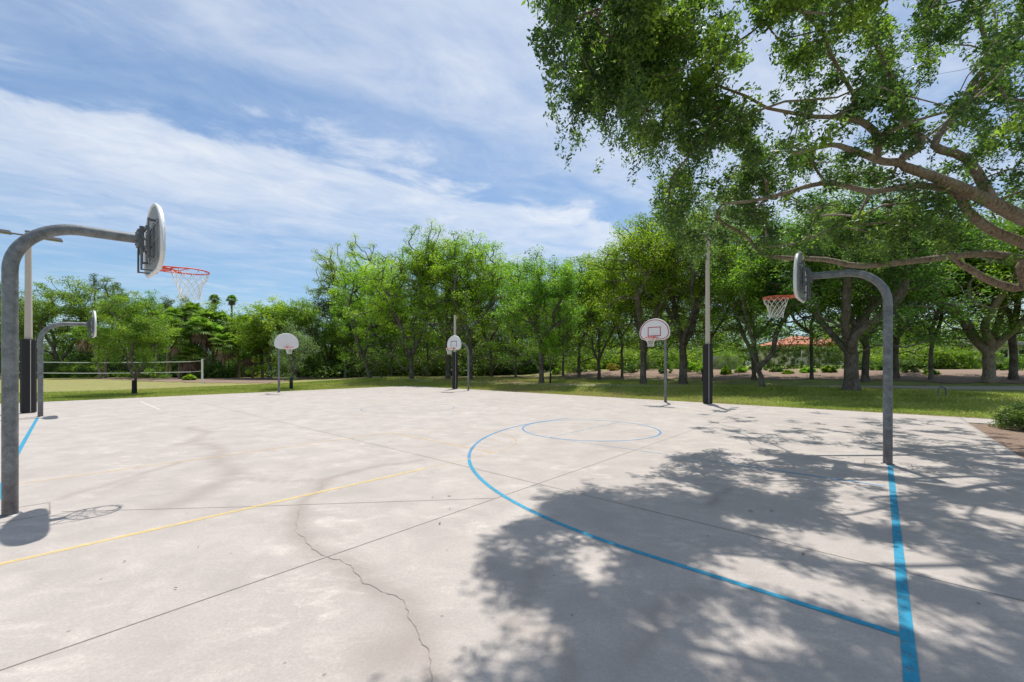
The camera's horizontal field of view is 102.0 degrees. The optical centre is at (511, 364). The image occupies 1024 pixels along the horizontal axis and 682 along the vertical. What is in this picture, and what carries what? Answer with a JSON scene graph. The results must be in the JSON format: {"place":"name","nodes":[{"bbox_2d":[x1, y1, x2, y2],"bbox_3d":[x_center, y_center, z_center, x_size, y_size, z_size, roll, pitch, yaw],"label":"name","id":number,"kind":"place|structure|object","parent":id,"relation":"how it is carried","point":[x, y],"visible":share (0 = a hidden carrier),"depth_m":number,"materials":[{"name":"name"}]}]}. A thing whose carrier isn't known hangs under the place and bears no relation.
{"place":"outdoors","nodes":[
{"label":"outdoors","id":0,"kind":"place"},
{"bbox_2d":[0,386,1023,681],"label":"court slab","id":1,"kind":"structure","parent":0,"point":[284,536],"depth_m":4.09,"materials":[{"name":"concrete"}]},
{"bbox_2d":[0,229,62,412],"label":"light pole","id":2,"kind":"object","parent":1,"relation":"on","point":[28,373],"visible":0.86,"depth_m":15.08,"materials":[{"name":"metal"}]},
{"bbox_2d":[37,311,96,416],"bbox_3d":[-15.556,-0.108,14.486,1.414,3.715,1.407,0,0,42],"label":"basketball hoop","id":3,"kind":"object","parent":1,"relation":"on","point":[43,332],"visible":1,"depth_m":14.04,"materials":[{"name":"metal"}]},
{"bbox_2d":[0,203,209,517],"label":"basketball hoop","id":4,"kind":"object","parent":1,"relation":"on","point":[151,244],"visible":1,"depth_m":4.85,"materials":[{"name":"metal"}]},
{"bbox_2d":[274,333,298,392],"bbox_3d":[-14.145,-0.103,25.802,1.495,3.705,1.568,0,0,-5],"label":"basketball hoop","id":5,"kind":"object","parent":1,"relation":"on","point":[286,341],"visible":1,"depth_m":25.63,"materials":[{"name":"metal"}]},
{"bbox_2d":[452,315,457,388],"bbox_3d":[-4.178,-0.950,30.388,0.402,5.400,0.412,0,0,0],"label":"light pole","id":6,"kind":"object","parent":1,"relation":"on","point":[454,369],"visible":0.94,"depth_m":30.24,"materials":[{"name":"metal"}]},
{"bbox_2d":[446,335,468,389],"bbox_3d":[-3.634,-0.113,27.909,1.568,3.725,1.495,0,0,-5],"label":"basketball hoop","id":7,"kind":"object","parent":1,"relation":"on","point":[454,342],"visible":1,"depth_m":27.79,"materials":[{"name":"grey metal"}]},
{"bbox_2d":[640,319,669,401],"bbox_3d":[6.640,-0.168,18.922,1.568,3.835,1.495,0,0,-5],"label":"basketball hoop","id":8,"kind":"object","parent":1,"relation":"on","point":[654,329],"visible":0.99,"depth_m":18.73,"materials":[{"name":"white metal"}]},
{"bbox_2d":[700,232,714,403],"bbox_3d":[8.871,-2.075,18.802,0.411,7.650,1.720,0,0,42],"label":"light pole","id":9,"kind":"object","parent":1,"relation":"on","point":[707,372],"visible":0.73,"depth_m":18.71,"materials":[{"name":"metal"}]},
{"bbox_2d":[762,251,894,464],"bbox_3d":[5.941,-0.243,7.960,1.495,3.985,1.568,0,0,-5],"label":"basketball hoop","id":10,"kind":"object","parent":1,"relation":"on","point":[803,277],"visible":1,"depth_m":7.35,"materials":[{"name":"metal"}]},
{"bbox_2d":[0,365,1023,418],"bbox_3d":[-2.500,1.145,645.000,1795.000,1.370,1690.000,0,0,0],"label":"grass ground","id":11,"kind":"structure","parent":0,"point":[62,384],"depth_m":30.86,"materials":[{"name":"green plant"}]},
{"bbox_2d":[0,281,52,363],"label":"broadleaf tree","id":12,"kind":"object","parent":11,"relation":"on","point":[34,334],"visible":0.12,"depth_m":60.39,"materials":[{"name":"green plant"}]},
{"bbox_2d":[87,273,107,302],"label":"pine tree","id":13,"kind":"object","parent":11,"relation":"on","point":[95,281],"visible":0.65,"depth_m":71.77,"materials":[{"name":"green plant"}]},
{"bbox_2d":[19,359,202,383],"bbox_3d":[-36.576,0.658,37.613,15.494,2.443,0.149,0,0,-9],"label":"volleyball net","id":14,"kind":"object","parent":11,"relation":"on","point":[127,369],"visible":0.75,"depth_m":37.82,"materials":[{"name":"white plastic"}]},
{"bbox_2d":[71,290,179,393],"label":"young tree","id":15,"kind":"object","parent":11,"relation":"on","point":[132,334],"visible":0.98,"depth_m":24.40,"materials":[{"name":"green plant"}]},
{"bbox_2d":[115,289,171,366],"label":"broadleaf tree","id":16,"kind":"object","parent":11,"relation":"on","point":[151,299],"visible":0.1,"depth_m":63.76,"materials":[{"name":"green plant"}]},
{"bbox_2d":[159,295,174,308],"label":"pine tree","id":17,"kind":"object","parent":11,"relation":"on","point":[167,304],"visible":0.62,"depth_m":71.99,"materials":[{"name":"green plant"}]},
{"bbox_2d":[153,295,210,359],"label":"broadleaf tree","id":18,"kind":"object","parent":11,"relation":"on","point":[185,301],"visible":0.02,"depth_m":65.52,"materials":[{"name":"green plant"}]},
{"bbox_2d":[0,302,364,376],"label":"distant wood","id":19,"kind":"object","parent":11,"relation":"on","point":[228,364],"visible":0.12,"depth_m":60.59,"materials":[{"name":"green plant"}]},
{"bbox_2d":[197,300,235,358],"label":"broadleaf tree","id":20,"kind":"object","parent":11,"relation":"on","point":[211,306],"visible":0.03,"depth_m":67.45,"materials":[{"name":"green plant"}]},
{"bbox_2d":[82,376,358,382],"bbox_3d":[-42.062,1.642,50.568,48.533,0.316,24.616,0,0,0],"label":"mulch bed","id":21,"kind":"object","parent":11,"relation":"on","point":[237,380],"visible":0.7,"depth_m":50.46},
{"bbox_2d":[19,359,75,377],"bbox_3d":[-64.835,0.527,57.800,8.368,3.142,5.998,0,0,0],"label":"wood edge shrub","id":22,"kind":"object","parent":21,"relation":"on","point":[46,374],"visible":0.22,"depth_m":57.19,"materials":[{"name":"green plant"}]},
{"bbox_2d":[0,275,111,377],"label":"broadleaf tree","id":23,"kind":"object","parent":21,"relation":"on","point":[47,308],"visible":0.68,"depth_m":57.00,"materials":[{"name":"green plant"}]},
{"bbox_2d":[49,360,114,377],"bbox_3d":[-59.259,0.697,57.424,6.986,2.833,5.517,0,0,-24],"label":"wood edge shrub","id":24,"kind":"object","parent":21,"relation":"on","point":[85,368],"visible":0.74,"depth_m":56.33,"materials":[{"name":"green plant"}]},
{"bbox_2d":[65,322,107,378],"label":"fan palm","id":25,"kind":"object","parent":21,"relation":"on","point":[82,345],"visible":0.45,"depth_m":53.37,"materials":[{"name":"green plant"}]},
{"bbox_2d":[55,275,142,364],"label":"broadleaf tree","id":26,"kind":"object","parent":21,"relation":"on","point":[104,296],"visible":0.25,"depth_m":61.09,"materials":[{"name":"green plant"}]},
{"bbox_2d":[97,328,121,377],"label":"fan palm","id":27,"kind":"object","parent":21,"relation":"on","point":[105,370],"visible":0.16,"depth_m":55.87,"materials":[{"name":"green plant"}]},
{"bbox_2d":[144,310,166,374],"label":"fan palm","id":28,"kind":"object","parent":21,"relation":"on","point":[157,314],"visible":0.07,"depth_m":57.48,"materials":[{"name":"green plant"}]},
{"bbox_2d":[126,359,185,377],"bbox_3d":[-49.514,0.656,58.101,7.804,3.079,5.785,0,0,27],"label":"wood edge shrub","id":29,"kind":"object","parent":21,"relation":"on","point":[155,375],"visible":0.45,"depth_m":57.15,"materials":[{"name":"green plant"}]},
{"bbox_2d":[153,314,183,377],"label":"fan palm","id":30,"kind":"object","parent":21,"relation":"on","point":[176,320],"visible":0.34,"depth_m":54.87,"materials":[{"name":"green plant"}]},
{"bbox_2d":[163,306,187,376],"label":"fan palm","id":31,"kind":"object","parent":21,"relation":"on","point":[174,312],"visible":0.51,"depth_m":59.61,"materials":[{"name":"green plant"}]},
{"bbox_2d":[165,327,194,378],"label":"fan palm","id":32,"kind":"object","parent":21,"relation":"on","point":[176,345],"visible":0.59,"depth_m":52.27,"materials":[{"name":"green plant"}]},
{"bbox_2d":[171,343,206,374],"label":"fan palm","id":33,"kind":"object","parent":21,"relation":"on","point":[195,365],"visible":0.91,"depth_m":52.36,"materials":[{"name":"green plant"}]},
{"bbox_2d":[177,301,203,326],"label":"fan palm","id":34,"kind":"object","parent":21,"relation":"on","point":[191,307],"visible":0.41,"depth_m":61.36,"materials":[{"name":"green plant"}]},
{"bbox_2d":[182,315,215,376],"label":"fan palm","id":35,"kind":"object","parent":21,"relation":"on","point":[192,323],"visible":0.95,"depth_m":53.46,"materials":[{"name":"green plant"}]},
{"bbox_2d":[191,308,219,365],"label":"fan palm","id":36,"kind":"object","parent":21,"relation":"on","point":[205,313],"visible":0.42,"depth_m":59.35,"materials":[{"name":"green plant"}]},
{"bbox_2d":[196,322,227,363],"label":"fan palm","id":37,"kind":"object","parent":21,"relation":"on","point":[218,328],"visible":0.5,"depth_m":55.50,"materials":[{"name":"green plant"}]},
{"bbox_2d":[195,363,231,378],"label":"wood edge shrub","id":38,"kind":"object","parent":21,"relation":"on","point":[214,371],"visible":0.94,"depth_m":53.05,"materials":[{"name":"green plant"}]},
{"bbox_2d":[210,311,230,361],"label":"fan palm","id":39,"kind":"object","parent":21,"relation":"on","point":[222,314],"visible":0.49,"depth_m":60.34,"materials":[{"name":"green plant"}]},
{"bbox_2d":[209,332,241,373],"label":"fan palm","id":40,"kind":"object","parent":21,"relation":"on","point":[224,353],"visible":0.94,"depth_m":53.37,"materials":[{"name":"green plant"}]},
{"bbox_2d":[220,318,247,377],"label":"fan palm","id":41,"kind":"object","parent":21,"relation":"on","point":[237,321],"visible":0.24,"depth_m":56.61,"materials":[{"name":"green plant"}]},
{"bbox_2d":[237,341,267,377],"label":"fan palm","id":42,"kind":"object","parent":21,"relation":"on","point":[247,359],"visible":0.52,"depth_m":55.14,"materials":[{"name":"green plant"}]},
{"bbox_2d":[221,294,306,377],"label":"broadleaf tree","id":43,"kind":"object","parent":21,"relation":"on","point":[260,338],"visible":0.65,"depth_m":52.93,"materials":[{"name":"green plant"}]},
{"bbox_2d":[262,298,330,378],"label":"broadleaf tree","id":44,"kind":"object","parent":21,"relation":"on","point":[302,316],"visible":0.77,"depth_m":52.27,"materials":[{"name":"green plant"}]},
{"bbox_2d":[281,355,325,376],"bbox_3d":[-30.582,0.298,62.095,7.793,3.719,5.646,0,0,0],"label":"wood edge shrub","id":45,"kind":"object","parent":21,"relation":"on","point":[311,374],"visible":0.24,"depth_m":60.92,"materials":[{"name":"green plant"}]},
{"bbox_2d":[312,337,340,376],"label":"young tree","id":46,"kind":"object","parent":21,"relation":"on","point":[327,350],"visible":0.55,"depth_m":58.37,"materials":[{"name":"green plant"}]},
{"bbox_2d":[302,288,351,376],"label":"broadleaf tree","id":47,"kind":"object","parent":21,"relation":"on","point":[324,308],"visible":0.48,"depth_m":59.22,"materials":[{"name":"green plant"}]},
{"bbox_2d":[317,291,370,377],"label":"broadleaf tree","id":48,"kind":"object","parent":21,"relation":"on","point":[333,328],"visible":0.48,"depth_m":54.96,"materials":[{"name":"green plant"}]},
{"bbox_2d":[226,295,237,316],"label":"tall palm","id":49,"kind":"object","parent":11,"relation":"on","point":[231,299],"visible":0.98,"depth_m":75.83,"materials":[{"name":"green plant"}]},
{"bbox_2d":[266,321,320,388],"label":"young tree","id":50,"kind":"object","parent":11,"relation":"on","point":[302,341],"visible":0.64,"depth_m":29.98,"materials":[{"name":"green plant"}]},
{"bbox_2d":[300,233,404,339],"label":"shade tree","id":51,"kind":"object","parent":11,"relation":"on","point":[332,268],"visible":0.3,"depth_m":59.99,"materials":[{"name":"green plant"}]},
{"bbox_2d":[326,250,411,377],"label":"shade tree","id":52,"kind":"object","parent":11,"relation":"on","point":[350,295],"visible":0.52,"depth_m":46.70,"materials":[{"name":"green plant"}]},
{"bbox_2d":[352,267,431,376],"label":"shade tree","id":53,"kind":"object","parent":11,"relation":"on","point":[392,348],"visible":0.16,"depth_m":49.44,"materials":[{"name":"green plant"}]},
{"bbox_2d":[341,238,466,378],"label":"shade tree","id":54,"kind":"object","parent":11,"relation":"on","point":[390,308],"visible":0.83,"depth_m":39.73,"materials":[{"name":"green plant"}]},
{"bbox_2d":[398,266,459,376],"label":"shade tree","id":55,"kind":"object","parent":11,"relation":"on","point":[428,359],"visible":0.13,"depth_m":49.58,"materials":[{"name":"green plant"}]},
{"bbox_2d":[391,217,498,378],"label":"shade tree","id":56,"kind":"object","parent":11,"relation":"on","point":[431,245],"visible":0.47,"depth_m":40.45,"materials":[{"name":"green plant"}]},
{"bbox_2d":[312,250,601,378],"bbox_3d":[-7.607,-7.486,58.929,44.974,20.155,21.679,0,0,0],"label":"distant wood","id":57,"kind":"object","parent":11,"relation":"on","point":[478,367],"visible":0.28,"depth_m":53.43,"materials":[{"name":"green plant"}]},
{"bbox_2d":[408,230,528,378],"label":"shade tree","id":58,"kind":"object","parent":11,"relation":"on","point":[486,272],"visible":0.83,"depth_m":38.55,"materials":[{"name":"green plant"}]},
{"bbox_2d":[450,253,538,376],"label":"shade tree","id":59,"kind":"object","parent":11,"relation":"on","point":[488,340],"visible":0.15,"depth_m":48.22,"materials":[{"name":"green plant"}]},
{"bbox_2d":[488,353,518,374],"bbox_3d":[-0.776,0.023,52.238,4.981,3.153,3.890,0,0,0],"label":"wood edge shrub","id":60,"kind":"object","parent":11,"relation":"on","point":[497,369],"visible":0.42,"depth_m":51.23,"materials":[{"name":"green plant"}]},
{"bbox_2d":[481,252,558,376],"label":"shade tree","id":61,"kind":"object","parent":11,"relation":"on","point":[516,353],"visible":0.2,"depth_m":45.40,"materials":[{"name":"green plant"}]},
{"bbox_2d":[513,356,538,374],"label":"wood edge shrub","id":62,"kind":"object","parent":11,"relation":"on","point":[524,368],"visible":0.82,"depth_m":50.13,"materials":[{"name":"green plant"}]},
{"bbox_2d":[488,244,586,383],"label":"shade tree","id":63,"kind":"object","parent":11,"relation":"on","point":[540,291],"visible":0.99,"depth_m":31.87,"materials":[{"name":"green plant"}]},
{"bbox_2d":[537,333,561,382],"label":"young tree","id":64,"kind":"object","parent":11,"relation":"on","point":[546,345],"visible":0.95,"depth_m":32.47,"materials":[{"name":"green plant"}]},
{"bbox_2d":[550,255,644,379],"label":"shade tree","id":65,"kind":"object","parent":11,"relation":"on","point":[588,310],"visible":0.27,"depth_m":37.46,"materials":[{"name":"green plant"}]},
{"bbox_2d":[582,215,717,383],"bbox_3d":[9.675,-4.714,30.114,8.973,12.530,9.862,0,0,0],"label":"shade tree","id":66,"kind":"object","parent":11,"relation":"on","point":[614,270],"visible":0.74,"depth_m":28.99,"materials":[{"name":"green plant"}]},
{"bbox_2d":[613,192,753,384],"bbox_3d":[11.860,-5.061,29.567,9.777,13.254,9.841,0,0,38],"label":"shade tree","id":67,"kind":"object","parent":11,"relation":"on","point":[695,308],"visible":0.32,"depth_m":28.50,"materials":[{"name":"green plant"}]},
{"bbox_2d":[713,355,737,368],"bbox_3d":[23.503,-0.296,46.156,3.292,1.700,0.118,0,0,0],"label":"slatted fence","id":68,"kind":"object","parent":11,"relation":"on","point":[721,364],"visible":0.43,"depth_m":46.10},
{"bbox_2d":[690,240,865,386],"bbox_3d":[15.503,-3.085,25.385,8.146,9.294,8.702,0,0,0],"label":"shade tree","id":69,"kind":"object","parent":11,"relation":"on","point":[743,289],"visible":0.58,"depth_m":24.61,"materials":[{"name":"green plant"}]},
{"bbox_2d":[558,369,1023,382],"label":"mulch bed","id":70,"kind":"object","parent":11,"relation":"on","point":[960,375],"visible":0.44,"depth_m":32.77,"materials":[{"name":"brown soil"}]},
{"bbox_2d":[525,264,600,375],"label":"shade tree","id":71,"kind":"object","parent":70,"relation":"on","point":[563,355],"visible":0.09,"depth_m":44.74,"materials":[{"name":"green plant"}]},
{"bbox_2d":[557,357,583,373],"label":"garden shrub","id":72,"kind":"object","parent":70,"relation":"on","point":[568,369],"visible":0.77,"depth_m":46.88,"materials":[{"name":"green plant"}]},
{"bbox_2d":[543,253,620,376],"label":"shade tree","id":73,"kind":"object","parent":70,"relation":"on","point":[580,343],"visible":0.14,"depth_m":42.04,"materials":[{"name":"green plant"}]},
{"bbox_2d":[585,358,602,370],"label":"garden shrub","id":74,"kind":"object","parent":70,"relation":"on","point":[594,366],"visible":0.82,"depth_m":46.75,"materials":[{"name":"green plant"}]},
{"bbox_2d":[578,239,662,377],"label":"shade tree","id":75,"kind":"object","parent":70,"relation":"on","point":[618,333],"visible":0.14,"depth_m":38.32,"materials":[{"name":"green plant"}]},
{"bbox_2d":[620,362,638,372],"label":"garden shrub","id":76,"kind":"object","parent":70,"relation":"on","point":[632,367],"visible":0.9,"depth_m":42.31,"materials":[{"name":"green plant"}]},
{"bbox_2d":[635,354,660,369],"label":"garden shrub","id":77,"kind":"object","parent":70,"relation":"on","point":[653,360],"visible":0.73,"depth_m":44.12,"materials":[{"name":"green plant"}]},
{"bbox_2d":[623,257,718,358],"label":"shade tree","id":78,"kind":"object","parent":70,"relation":"on","point":[680,319],"visible":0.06,"depth_m":35.64,"materials":[{"name":"green plant"}]},
{"bbox_2d":[664,255,764,376],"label":"shade tree","id":79,"kind":"object","parent":70,"relation":"on","point":[703,325],"visible":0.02,"depth_m":35.51,"materials":[{"name":"green plant"}]},
{"bbox_2d":[698,348,746,369],"bbox_3d":[23.688,-0.586,46.969,5.240,2.888,3.925,0,0,0],"label":"arching bush","id":80,"kind":"object","parent":70,"relation":"on","point":[726,354],"visible":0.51,"depth_m":46.11,"materials":[{"name":"green plant"}]},
{"bbox_2d":[687,216,828,379],"bbox_3d":[19.030,-5.016,32.291,10.495,12.648,10.851,0,0,0],"label":"shade tree","id":81,"kind":"object","parent":70,"relation":"on","point":[753,368],"visible":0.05,"depth_m":31.91,"materials":[{"name":"green plant"}]},
{"bbox_2d":[735,345,843,368],"bbox_3d":[31.919,-0.777,47.010,12.821,2.995,2.219,0,0,0],"label":"clipped hedge","id":82,"kind":"object","parent":70,"relation":"on","point":[827,359],"visible":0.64,"depth_m":46.47,"materials":[{"name":"green plant"}]},
{"bbox_2d":[747,235,897,378],"bbox_3d":[22.008,-4.719,30.383,9.582,11.818,9.655,0,0,0],"label":"shade tree","id":83,"kind":"object","parent":70,"relation":"on","point":[811,375],"visible":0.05,"depth_m":30.56,"materials":[{"name":"green plant"}]},
{"bbox_2d":[821,365,837,372],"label":"garden shrub","id":84,"kind":"object","parent":70,"relation":"on","point":[829,368],"visible":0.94,"depth_m":33.13,"materials":[{"name":"green plant"}]},
{"bbox_2d":[779,208,955,381],"bbox_3d":[23.742,-4.584,27.903,9.869,11.744,10.053,0,0,27],"label":"shade tree","id":85,"kind":"object","parent":70,"relation":"on","point":[865,377],"visible":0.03,"depth_m":27.82,"materials":[{"name":"green plant"}]},
{"bbox_2d":[869,361,882,370],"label":"garden shrub","id":86,"kind":"object","parent":70,"relation":"on","point":[879,366],"visible":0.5,"depth_m":35.78,"materials":[{"name":"green plant"}]},
{"bbox_2d":[808,258,993,377],"bbox_3d":[26.009,-4.428,28.317,9.622,11.011,9.518,0,0,-10],"label":"shade tree","id":87,"kind":"object","parent":70,"relation":"on","point":[896,372],"visible":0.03,"depth_m":28.09,"materials":[{"name":"green plant"}]},
{"bbox_2d":[899,360,927,372],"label":"garden shrub","id":88,"kind":"object","parent":70,"relation":"on","point":[906,366],"visible":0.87,"depth_m":30.98,"materials":[{"name":"green plant"}]},
{"bbox_2d":[853,226,1023,379],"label":"shade tree","id":89,"kind":"object","parent":70,"relation":"on","point":[930,364],"visible":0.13,"depth_m":25.62,"materials":[{"name":"green plant"}]},
{"bbox_2d":[881,206,1023,382],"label":"shade tree","id":90,"kind":"object","parent":70,"relation":"on","point":[988,349],"visible":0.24,"depth_m":24.37,"materials":[{"name":"green plant"}]},
{"bbox_2d":[919,350,1005,368],"bbox_3d":[51.166,-0.448,47.001,8.392,2.449,2.230,0,0,0],"label":"clipped hedge","id":91,"kind":"object","parent":70,"relation":"on","point":[967,354],"visible":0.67,"depth_m":46.29,"materials":[{"name":"green plant"}]},
{"bbox_2d":[918,185,1023,379],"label":"shade tree","id":92,"kind":"object","parent":70,"relation":"on","point":[1013,374],"visible":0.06,"depth_m":25.25,"materials":[{"name":"green plant"}]},
{"bbox_2d":[995,361,1008,370],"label":"garden shrub","id":93,"kind":"object","parent":70,"relation":"on","point":[999,365],"visible":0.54,"depth_m":38.28,"materials":[{"name":"green plant"}]},
{"bbox_2d":[999,353,1023,369],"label":"garden shrub","id":94,"kind":"object","parent":70,"relation":"on","point":[1021,360],"visible":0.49,"depth_m":37.62,"materials":[{"name":"green plant"}]},
{"bbox_2d":[559,258,1023,368],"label":"distant wood","id":95,"kind":"object","parent":11,"relation":"on","point":[694,355],"visible":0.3,"depth_m":55.81,"materials":[{"name":"green plant"}]},
{"bbox_2d":[758,336,840,364],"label":"house","id":96,"kind":"structure","parent":11,"relation":"on","point":[802,342],"depth_m":62.50,"materials":[{"name":"paint"}]},
{"bbox_2d":[745,185,1019,390],"bbox_3d":[18.202,-3.962,22.383,11.235,10.978,10.193,0,0,0],"label":"shade tree","id":97,"kind":"object","parent":11,"relation":"on","point":[861,325],"visible":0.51,"depth_m":21.31,"materials":[{"name":"green plant"}]},
{"bbox_2d":[943,221,1023,329],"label":"shade tree","id":98,"kind":"object","parent":11,"relation":"on","point":[1003,322],"visible":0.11,"depth_m":24.34,"materials":[{"name":"green plant"}]},
{"bbox_2d":[947,336,1023,364],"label":"house","id":99,"kind":"structure","parent":11,"relation":"on","point":[1006,353],"depth_m":60.00,"materials":[{"name":"paint"}]},
{"bbox_2d":[970,423,1023,458],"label":"mulch bed","id":100,"kind":"object","parent":11,"relation":"on","point":[1011,440],"visible":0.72,"depth_m":10.21,"materials":[{"name":"brown soil"}]},
{"bbox_2d":[521,0,1023,291],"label":"overhanging oak","id":101,"kind":"object","parent":100,"relation":"on","point":[624,71],"visible":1,"depth_m":7.81,"materials":[{"name":"green plant"}]},
{"bbox_2d":[987,399,1023,429],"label":"round bush","id":102,"kind":"object","parent":100,"relation":"on","point":[1013,418],"visible":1,"depth_m":11.27,"materials":[{"name":"green plant"}]},
{"bbox_2d":[0,0,1023,364],"label":"sky","id":103,"kind":"structure","parent":0,"point":[264,134],"materials":[{"name":"blue"}]},
{"bbox_2d":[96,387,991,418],"bbox_3d":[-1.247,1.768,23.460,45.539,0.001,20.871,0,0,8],"label":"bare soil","id":104,"kind":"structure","parent":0,"point":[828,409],"depth_m":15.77,"materials":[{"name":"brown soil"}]},
{"bbox_2d":[293,376,1023,389],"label":"path","id":105,"kind":"structure","parent":0,"point":[982,387],"depth_m":24.40,"materials":[{"name":"grey concrete"}]},
{"bbox_2d":[960,417,1005,425],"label":"sidewalk","id":106,"kind":"structure","parent":0,"point":[977,420],"depth_m":13.08,"materials":[{"name":"concrete"}]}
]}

